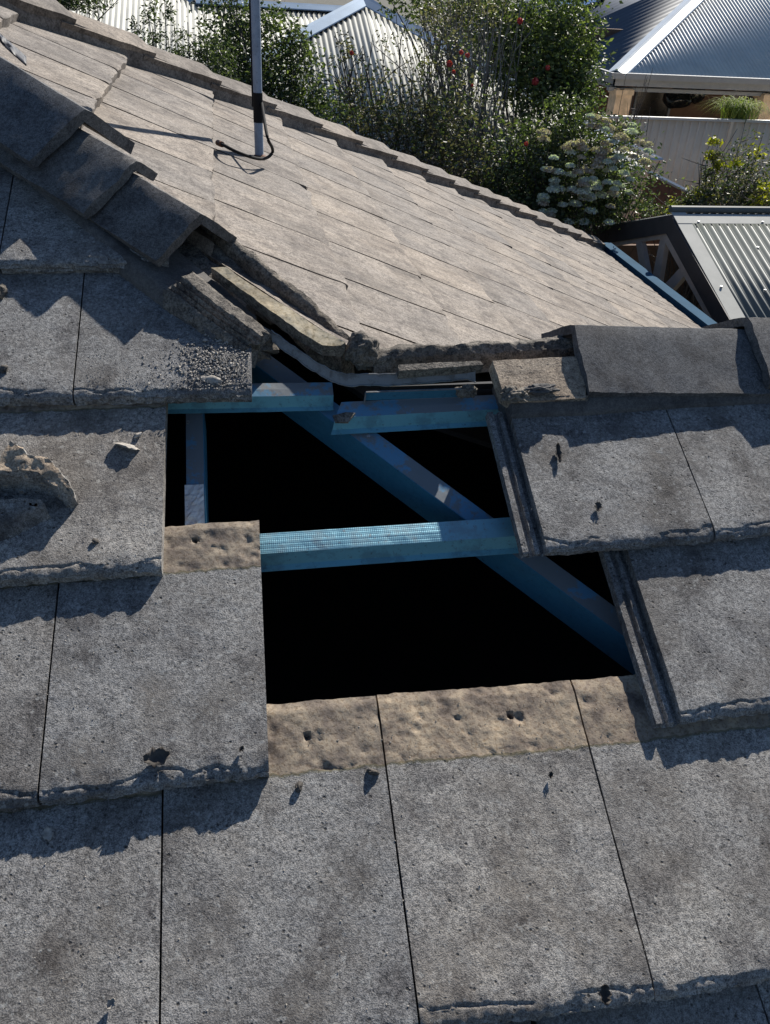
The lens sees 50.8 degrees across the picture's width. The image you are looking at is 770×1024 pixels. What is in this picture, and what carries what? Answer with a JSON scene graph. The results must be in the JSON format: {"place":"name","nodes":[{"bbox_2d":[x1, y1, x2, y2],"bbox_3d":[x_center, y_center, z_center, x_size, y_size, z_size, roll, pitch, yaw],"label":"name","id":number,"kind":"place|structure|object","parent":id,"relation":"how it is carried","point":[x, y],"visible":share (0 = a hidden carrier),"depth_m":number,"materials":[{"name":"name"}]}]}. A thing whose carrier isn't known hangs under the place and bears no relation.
{"place":"outdoors","nodes":[
{"label":"outdoors","id":0,"kind":"place"},
{"bbox_2d":[195,0,524,60],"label":"ground","id":1,"kind":"structure","parent":0,"point":[344,2],"depth_m":84.48,"materials":[{"name":"green plant"}]},
{"bbox_2d":[57,0,118,21],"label":"conifer","id":2,"kind":"object","parent":1,"relation":"on","point":[69,4],"visible":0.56,"depth_m":5.71,"materials":[{"name":"green plant"}]},
{"bbox_2d":[126,0,248,80],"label":"upright shrub","id":3,"kind":"object","parent":1,"relation":"on","point":[183,50],"visible":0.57,"depth_m":6.64,"materials":[{"name":"green plant"}]},
{"bbox_2d":[70,0,342,72],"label":"neighbour house","id":4,"kind":"structure","parent":1,"relation":"on","point":[117,15],"depth_m":12.74,"materials":[{"name":"white metal"}]},
{"bbox_2d":[186,0,358,126],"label":"dense shrub","id":5,"kind":"object","parent":1,"relation":"on","point":[289,50],"visible":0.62,"depth_m":7.42,"materials":[{"name":"green plant"}]},
{"bbox_2d":[315,9,534,190],"bbox_3d":[0.411,-2.977,8.872,2.653,4.292,1.622,-3,35,-10],"label":"flowering shrub","id":6,"kind":"object","parent":1,"relation":"on","point":[431,129],"visible":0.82,"depth_m":8.07,"materials":[{"name":"green plant"}]},
{"bbox_2d":[241,0,646,229],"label":"neighbour house","id":7,"kind":"structure","parent":1,"relation":"on","point":[358,21],"depth_m":10.76,"materials":[{"name":"silver metal"}]},
{"bbox_2d":[165,242,769,1023],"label":"house","id":8,"kind":"structure","parent":1,"relation":"on","point":[365,630],"depth_m":3.62,"materials":[{"name":"concrete"}]},
{"bbox_2d":[0,167,13,273],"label":"roof tile","id":9,"kind":"object","parent":8,"relation":"on","point":[6,179],"visible":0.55,"depth_m":1.57,"materials":[{"name":"concrete"}]},
{"bbox_2d":[0,789,163,1023],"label":"roof tile","id":10,"kind":"object","parent":8,"relation":"on","point":[104,851],"visible":0.66,"depth_m":0.99,"materials":[{"name":"concrete"}]},
{"bbox_2d":[0,582,59,811],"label":"roof tile","id":11,"kind":"object","parent":10,"relation":"on","point":[28,613],"visible":0.73,"depth_m":1.11,"materials":[{"name":"concrete"}]},
{"bbox_2d":[41,826,53,840],"bbox_3d":[-0.429,0.410,1.032,0.015,0.011,0.014,11,35,11],"label":"stone","id":12,"kind":"object","parent":10,"relation":"on","point":[47,833],"visible":1,"depth_m":1.03,"materials":[{"name":"stone"}]},
{"bbox_2d":[105,998,114,1008],"bbox_3d":[-0.318,0.569,0.936,0.011,0.008,0.011,-3,35,-10],"label":"stone","id":13,"kind":"object","parent":10,"relation":"on","point":[109,1004],"visible":1,"depth_m":0.94,"materials":[{"name":"stone"}]},
{"bbox_2d":[39,520,268,805],"bbox_3d":[-0.325,0.198,1.184,0.302,0.172,0.397,-3,35,-10],"label":"roof tile","id":14,"kind":"object","parent":10,"relation":"on","point":[170,691],"visible":0.89,"depth_m":1.14,"materials":[{"name":"concrete"}]},
{"bbox_2d":[143,746,169,768],"bbox_3d":[-0.302,0.325,1.071,0.027,0.014,0.030,23,39,26],"label":"dry leaf","id":15,"kind":"object","parent":14,"relation":"on","point":[153,757],"visible":1,"depth_m":1.07,"materials":[{"name":"black plant"}]},
{"bbox_2d":[0,403,167,587],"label":"roof tile","id":16,"kind":"object","parent":8,"relation":"on","point":[41,430],"visible":0.72,"depth_m":1.27,"materials":[{"name":"concrete"}]},
{"bbox_2d":[0,441,77,541],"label":"mortar chunk","id":17,"kind":"object","parent":16,"relation":"on","point":[22,472],"visible":1,"depth_m":1.23,"materials":[{"name":"concrete"}]},
{"bbox_2d":[0,272,84,405],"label":"roof tile","id":18,"kind":"object","parent":16,"relation":"on","point":[40,317],"visible":0.81,"depth_m":1.41,"materials":[{"name":"concrete"}]},
{"bbox_2d":[0,284,7,299],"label":"mortar chunk","id":19,"kind":"object","parent":18,"relation":"on","point":[3,291],"visible":1,"depth_m":1.44,"materials":[{"name":"grey concrete"}]},
{"bbox_2d":[0,365,7,372],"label":"moss clump","id":20,"kind":"object","parent":18,"relation":"on","point":[3,368],"visible":1,"depth_m":1.35,"materials":[{"name":"grey plant"}]},
{"bbox_2d":[0,176,168,273],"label":"roof tile","id":21,"kind":"object","parent":18,"relation":"on","point":[42,234],"visible":0.61,"depth_m":1.51,"materials":[{"name":"concrete"}]},
{"bbox_2d":[92,538,98,543],"bbox_3d":[-0.437,0.044,1.221,0.011,0.008,0.010,-19,40,-29],"label":"stone","id":22,"kind":"object","parent":16,"relation":"on","point":[95,541],"visible":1,"depth_m":1.22,"materials":[{"name":"grey stone"}]},
{"bbox_2d":[114,442,139,449],"bbox_3d":[-0.422,-0.109,1.326,0.046,0.016,0.027,12,35,11],"label":"stone","id":23,"kind":"object","parent":16,"relation":"on","point":[129,446],"visible":1,"depth_m":1.32,"materials":[{"name":"beige stone"}]},
{"bbox_2d":[134,432,141,437],"bbox_3d":[-0.409,-0.127,1.341,0.013,0.010,0.013,-3,35,-10],"label":"stone","id":24,"kind":"object","parent":16,"relation":"on","point":[136,435],"visible":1,"depth_m":1.34,"materials":[{"name":"grey stone"}]},
{"bbox_2d":[74,272,251,405],"bbox_3d":[-0.400,-0.366,1.495,0.300,0.176,0.410,-3,35,-10],"label":"roof tile","id":25,"kind":"object","parent":16,"relation":"on","point":[121,317],"visible":0.74,"depth_m":1.41,"materials":[{"name":"concrete"}]},
{"bbox_2d":[31,185,256,339],"bbox_3d":[-0.556,-0.569,1.592,0.742,0.338,0.137,27,41,30],"label":"mortar bedding","id":26,"kind":"object","parent":25,"relation":"on","point":[151,280],"visible":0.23,"depth_m":1.51,"materials":[{"name":"grey concrete"}]},
{"bbox_2d":[0,56,134,169],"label":"hip cap","id":27,"kind":"object","parent":26,"relation":"on","point":[40,121],"visible":1,"depth_m":1.57,"materials":[{"name":"concrete"}]},
{"bbox_2d":[0,128,157,218],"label":"hip cap","id":28,"kind":"object","parent":26,"relation":"on","point":[81,172],"visible":0.69,"depth_m":1.55,"materials":[{"name":"concrete"}]},
{"bbox_2d":[88,173,236,266],"bbox_3d":[-0.483,-0.613,1.583,0.344,0.158,0.210,24,39,27],"label":"hip cap","id":29,"kind":"object","parent":26,"relation":"on","point":[150,222],"visible":0.66,"depth_m":1.52,"materials":[{"name":"concrete"}]},
{"bbox_2d":[200,375,221,383],"bbox_3d":[-0.299,-0.229,1.393,0.040,0.010,0.014,11,35,10],"label":"stone","id":30,"kind":"object","parent":25,"relation":"on","point":[213,379],"visible":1,"depth_m":1.39,"materials":[{"name":"grey stone"}]},
{"bbox_2d":[162,271,278,367],"bbox_3d":[-0.304,-0.352,1.486,0.202,0.127,0.105,21,38,24],"label":"mortar bedding","id":31,"kind":"object","parent":25,"relation":"on","point":[223,318],"visible":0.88,"depth_m":1.47,"materials":[{"name":"grey concrete"}]},
{"bbox_2d":[185,413,207,524],"bbox_3d":[-0.322,0.057,1.396,0.037,0.313,0.521,-3,35,-10],"label":"steel rafter","id":32,"kind":"object","parent":8,"relation":"attached to","point":[196,498],"visible":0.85,"depth_m":1.42,"materials":[{"name":"blue metal"}]},
{"bbox_2d":[168,382,332,423],"bbox_3d":[-0.316,-0.204,1.474,0.445,0.051,0.087,-3,35,-10],"label":"steel batten","id":33,"kind":"object","parent":32,"relation":"on","point":[276,397],"visible":0.41,"depth_m":1.49,"materials":[{"name":"blue metal"}]},
{"bbox_2d":[161,696,417,1023],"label":"roof tile","id":34,"kind":"object","parent":8,"relation":"on","point":[271,828],"visible":0.89,"depth_m":1.03,"materials":[{"name":"concrete"}]},
{"bbox_2d":[295,781,302,793],"bbox_3d":[-0.118,0.374,1.101,0.010,0.011,0.015,11,35,10],"label":"moss clump","id":35,"kind":"object","parent":34,"relation":"on","point":[298,786],"visible":1,"depth_m":1.10,"materials":[{"name":"grey plant"}]},
{"bbox_2d":[367,769,379,774],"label":"moss clump","id":36,"kind":"object","parent":34,"relation":"on","point":[372,772],"visible":1,"depth_m":1.12,"materials":[{"name":"grey plant"}]},
{"bbox_2d":[0,0,700,372],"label":"tiled roof slope","id":37,"kind":"structure","parent":8,"relation":"on","point":[346,230],"depth_m":2.64,"materials":[{"name":"concrete"}]},
{"bbox_2d":[0,34,25,65],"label":"membrane scrap","id":38,"kind":"object","parent":37,"relation":"on","point":[11,48],"visible":1,"depth_m":1.94,"materials":[{"name":"silver metal"}]},
{"bbox_2d":[176,240,273,324],"bbox_3d":[-0.336,-0.456,1.612,0.212,0.149,0.114,24,39,26],"label":"mortar packing","id":39,"kind":"object","parent":37,"relation":"on","point":[196,256],"visible":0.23,"depth_m":1.60,"materials":[{"name":"grey concrete"}]},
{"bbox_2d":[215,0,273,160],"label":"antenna mast","id":40,"kind":"object","parent":37,"relation":"on","point":[259,118],"visible":1,"depth_m":2.48,"materials":[{"name":"grey galvanized metal"},{"name":"black rubber"}]},
{"bbox_2d":[201,227,354,373],"bbox_3d":[-0.214,-0.427,1.620,0.382,0.235,0.056,26,40,28],"label":"mortar bedding","id":41,"kind":"object","parent":37,"relation":"on","point":[252,264],"visible":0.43,"depth_m":1.59,"materials":[{"name":"grey concrete"}]},
{"bbox_2d":[211,267,345,356],"bbox_3d":[-0.204,-0.372,1.504,0.297,0.113,0.042,20,38,23],"label":"broken tile","id":42,"kind":"object","parent":41,"relation":"on","point":[289,321],"visible":1,"depth_m":1.49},
{"bbox_2d":[344,330,379,370],"bbox_3d":[-0.042,-0.298,1.506,0.063,0.075,0.060,13,36,14],"label":"mortar clump","id":43,"kind":"object","parent":37,"relation":"on","point":[362,350],"visible":1,"depth_m":1.49,"materials":[{"name":"grey concrete"}]},
{"bbox_2d":[367,335,574,373],"bbox_3d":[0.181,-0.305,1.569,0.441,0.065,0.055,-3,35,-10],"label":"mortar bedding","id":44,"kind":"object","parent":37,"relation":"on","point":[485,353],"visible":0.6,"depth_m":1.55,"materials":[{"name":"grey concrete"}]},
{"bbox_2d":[252,355,635,674],"bbox_3d":[0.151,0.025,1.482,1.136,0.455,0.063,23,39,25],"label":"steel brace","id":45,"kind":"object","parent":8,"relation":"attached to","point":[571,601],"visible":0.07,"depth_m":1.46,"materials":[{"name":"blue metal"}]},
{"bbox_2d":[260,517,518,571],"bbox_3d":[0.013,0.047,1.381,0.638,0.049,0.070,-3,35,-10],"label":"steel batten","id":46,"kind":"object","parent":45,"relation":"on","point":[296,550],"visible":0.63,"depth_m":1.36,"materials":[{"name":"blue metal"}]},
{"bbox_2d":[331,395,499,437],"bbox_3d":[0.091,-0.186,1.522,0.393,0.051,0.085,-3,35,-10],"label":"steel batten","id":47,"kind":"object","parent":45,"relation":"on","point":[377,416],"visible":0.77,"depth_m":1.51,"materials":[{"name":"blue metal"}]},
{"bbox_2d":[333,412,354,423],"bbox_3d":[-0.074,-0.171,1.472,0.042,0.013,0.023,-3,35,-10],"label":"mortar scrap","id":48,"kind":"object","parent":47,"relation":"on","point":[346,417],"visible":1,"depth_m":1.47,"materials":[{"name":"grey concrete"}]},
{"bbox_2d":[271,330,475,386],"bbox_3d":[-0.020,-0.274,1.481,0.383,0.080,0.055,4,35,0],"label":"flashing strip","id":49,"kind":"object","parent":47,"relation":"on","point":[341,378],"visible":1,"depth_m":1.48,"materials":[{"name":"metal"}]},
{"bbox_2d":[397,361,482,378],"bbox_3d":[0.101,-0.264,1.496,0.162,0.028,0.023,-5,36,-12],"label":"broken tile","id":50,"kind":"object","parent":49,"relation":"on","point":[427,369],"visible":1,"depth_m":1.49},
{"bbox_2d":[364,388,460,402],"bbox_3d":[0.051,-0.216,1.500,0.181,0.028,0.019,-3,35,-10],"label":"steel tray","id":51,"kind":"object","parent":47,"relation":"on","point":[410,394],"visible":1,"depth_m":1.50,"materials":[{"name":"blue metal"}]},
{"bbox_2d":[455,384,477,397],"bbox_3d":[0.152,-0.226,1.513,0.047,0.027,0.022,-3,35,-10],"label":"mortar chunk","id":52,"kind":"object","parent":47,"relation":"on","point":[467,390],"visible":1,"depth_m":1.51,"materials":[{"name":"grey concrete"}]},
{"bbox_2d":[376,680,653,1023],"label":"roof tile","id":53,"kind":"object","parent":8,"relation":"on","point":[509,967],"visible":1,"depth_m":1.08,"materials":[{"name":"concrete"}]},
{"bbox_2d":[1,333,732,1012],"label":"mortar grit","id":54,"kind":"object","parent":53,"relation":"on","point":[215,353],"visible":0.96,"depth_m":1.40,"materials":[{"name":"concrete"}]},
{"bbox_2d":[598,984,611,1004],"bbox_3d":[0.270,0.591,0.991,0.017,0.018,0.019,27,41,30],"label":"dry leaf","id":55,"kind":"object","parent":53,"relation":"on","point":[605,993],"visible":1,"depth_m":0.99,"materials":[{"name":"black plant"}]},
{"bbox_2d":[485,410,713,558],"bbox_3d":[0.372,-0.066,1.425,0.346,0.135,0.294,-3,35,-10],"label":"roof tile","id":56,"kind":"object","parent":8,"relation":"on","point":[642,450],"visible":1,"depth_m":1.40,"materials":[{"name":"concrete"}]},
{"bbox_2d":[555,442,561,461],"bbox_3d":[0.304,-0.104,1.414,0.013,0.023,0.038,-3,35,-10],"label":"dry leaf","id":57,"kind":"object","parent":56,"relation":"on","point":[558,452],"visible":1,"depth_m":1.42,"materials":[{"name":"brown plant"}]},
{"bbox_2d":[594,501,602,510],"bbox_3d":[0.358,-0.009,1.360,0.015,0.012,0.015,-28,45,-37],"label":"dry leaf","id":58,"kind":"object","parent":56,"relation":"on","point":[598,506],"visible":1,"depth_m":1.36,"materials":[{"name":"plant"}]},
{"bbox_2d":[492,386,769,425],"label":"mortar bedding","id":59,"kind":"object","parent":56,"relation":"on","point":[597,405],"visible":0.37,"depth_m":1.49,"materials":[{"name":"grey concrete"}]},
{"bbox_2d":[489,356,585,407],"bbox_3d":[0.292,-0.238,1.500,0.184,0.072,0.103,-3,35,-10],"label":"cut tile","id":60,"kind":"object","parent":59,"relation":"on","point":[564,375],"visible":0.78,"depth_m":1.49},
{"bbox_2d":[500,385,529,402],"bbox_3d":[0.233,-0.212,1.450,0.057,0.028,0.045,-3,35,-10],"label":"mortar chunk","id":61,"kind":"object","parent":60,"relation":"on","point":[511,394],"visible":1,"depth_m":1.44,"materials":[{"name":"grey concrete"}]},
{"bbox_2d":[524,383,560,395],"bbox_3d":[0.281,-0.222,1.466,0.073,0.020,0.032,-3,35,-10],"label":"mortar chunk","id":62,"kind":"object","parent":60,"relation":"on","point":[542,389],"visible":0.99,"depth_m":1.46,"materials":[{"name":"grey concrete"}]},
{"bbox_2d":[515,395,588,403],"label":"mortar ribs","id":63,"kind":"object","parent":59,"relation":"on","point":[586,398],"visible":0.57,"depth_m":1.47,"materials":[{"name":"grey concrete"}]},
{"bbox_2d":[541,325,769,396],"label":"ridge cap","id":64,"kind":"object","parent":59,"relation":"on","point":[627,361],"visible":0.88,"depth_m":1.53,"materials":[{"name":"concrete"}]},
{"bbox_2d":[702,317,769,388],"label":"ridge cap","id":65,"kind":"object","parent":59,"relation":"on","point":[757,329],"visible":0.82,"depth_m":1.58,"materials":[{"name":"concrete"}]},
{"bbox_2d":[531,985,767,1023],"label":"roof tile","id":66,"kind":"object","parent":8,"relation":"on","point":[738,1005],"visible":0.21,"depth_m":1.03,"materials":[{"name":"concrete"}]},
{"bbox_2d":[570,674,769,1000],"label":"roof tile","id":67,"kind":"object","parent":8,"relation":"on","point":[689,822],"visible":0.89,"depth_m":1.13,"materials":[{"name":"concrete"}]},
{"bbox_2d":[598,536,769,728],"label":"roof tile","id":68,"kind":"object","parent":8,"relation":"on","point":[694,621],"visible":0.79,"depth_m":1.29,"materials":[{"name":"concrete"}]},
{"bbox_2d":[666,403,769,542],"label":"roof tile","id":69,"kind":"object","parent":8,"relation":"on","point":[733,488],"visible":1,"depth_m":1.46,"materials":[{"name":"concrete"}]},
{"bbox_2d":[755,980,769,1023],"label":"roof tile","id":70,"kind":"object","parent":8,"relation":"on","point":[763,989],"visible":0.16,"depth_m":1.05,"materials":[{"name":"concrete"}]},
{"bbox_2d":[401,0,534,185],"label":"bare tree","id":71,"kind":"object","parent":1,"relation":"on","point":[471,62],"visible":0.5,"depth_m":9.03,"materials":[{"name":"green plant"}]},
{"bbox_2d":[375,0,622,143],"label":"leafy tree","id":72,"kind":"object","parent":1,"relation":"on","point":[556,73],"visible":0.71,"depth_m":9.43,"materials":[{"name":"green plant"}]},
{"bbox_2d":[473,82,684,254],"bbox_3d":[1.779,-2.544,8.841,2.141,3.767,1.510,-3,35,-10],"label":"viburnum","id":73,"kind":"object","parent":1,"relation":"on","point":[545,196],"visible":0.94,"depth_m":7.97,"materials":[{"name":"green plant"}]},
{"bbox_2d":[602,141,663,223],"bbox_3d":[3.510,-4.565,13.038,0.978,2.478,1.140,-3,35,-10],"label":"lean to","id":74,"kind":"object","parent":1,"relation":"on","point":[652,156],"visible":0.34,"depth_m":12.26,"materials":[{"name":"beige metal"}]},
{"bbox_2d":[615,68,654,153],"bbox_3d":[3.758,-4.983,12.738,0.472,3.540,0.638,29,42,32],"label":"bare shrub","id":75,"kind":"object","parent":1,"relation":"on","point":[631,108],"visible":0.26,"depth_m":12.08,"materials":[{"name":"brown plant"}]},
{"bbox_2d":[617,244,700,308],"bbox_3d":[4.720,-2.925,11.466,5.000,1.700,0.060,-3,35,-10],"label":"timber fence","id":76,"kind":"object","parent":1,"relation":"on","point":[627,249],"depth_m":10.81,"materials":[{"name":"brown wood"}]},
{"bbox_2d":[634,170,692,243],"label":"brick wall","id":77,"kind":"structure","parent":1,"relation":"on","point":[663,190],"depth_m":11.60,"materials":[{"name":"brick"}]},
{"bbox_2d":[585,205,769,322],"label":"pergola","id":78,"kind":"object","parent":1,"relation":"on","point":[721,255],"visible":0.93,"depth_m":7.00,"materials":[{"name":"metal"}]},
{"bbox_2d":[590,115,769,213],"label":"fence","id":79,"kind":"object","parent":1,"relation":"on","point":[681,138],"visible":0.3,"depth_m":16.00,"materials":[{"name":"beige metal"}]},
{"bbox_2d":[635,115,769,312],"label":"yellow shrub","id":80,"kind":"object","parent":1,"relation":"on","point":[701,196],"visible":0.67,"depth_m":10.33,"materials":[{"name":"green plant"}]},
{"bbox_2d":[695,94,769,123],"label":"strappy plant","id":81,"kind":"object","parent":1,"relation":"on","point":[738,108],"visible":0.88,"depth_m":15.93,"materials":[{"name":"green plant"}]},
{"bbox_2d":[470,0,769,119],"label":"verandah house","id":82,"kind":"structure","parent":0,"point":[717,48],"depth_m":18.04,"materials":[{"name":"white metal"}]},
{"bbox_2d":[560,0,598,6],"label":"solar panel","id":83,"kind":"object","parent":82,"relation":"on","point":[592,1],"visible":0.25,"depth_m":22.05,"materials":[{"name":"blue glass"}]},
{"bbox_2d":[632,86,671,116],"bbox_3d":[6.656,-9.858,20.445,1.000,1.820,0.060,-3,35,-10],"label":"window","id":84,"kind":"structure","parent":82,"relation":"in","point":[653,100],"depth_m":20.22,"materials":[{"name":"black glass"}]},
{"bbox_2d":[662,88,691,108],"bbox_3d":[6.826,-9.750,18.861,0.614,0.659,0.650,-3,35,-10],"label":"hanging basket","id":85,"kind":"object","parent":82,"relation":"hanging from","point":[675,100],"visible":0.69,"depth_m":18.76,"materials":[{"name":"black"}]},
{"bbox_2d":[688,88,705,103],"bbox_3d":[7.255,-9.826,18.904,0.447,0.539,0.444,7,35,5],"label":"hanging basket","id":86,"kind":"object","parent":82,"relation":"hanging from","point":[697,98],"visible":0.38,"depth_m":18.82,"materials":[{"name":"black"}]},
{"bbox_2d":[731,90,769,118],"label":"window","id":87,"kind":"structure","parent":82,"relation":"in","point":[736,96],"depth_m":20.50,"materials":[{"name":"grey glass"}]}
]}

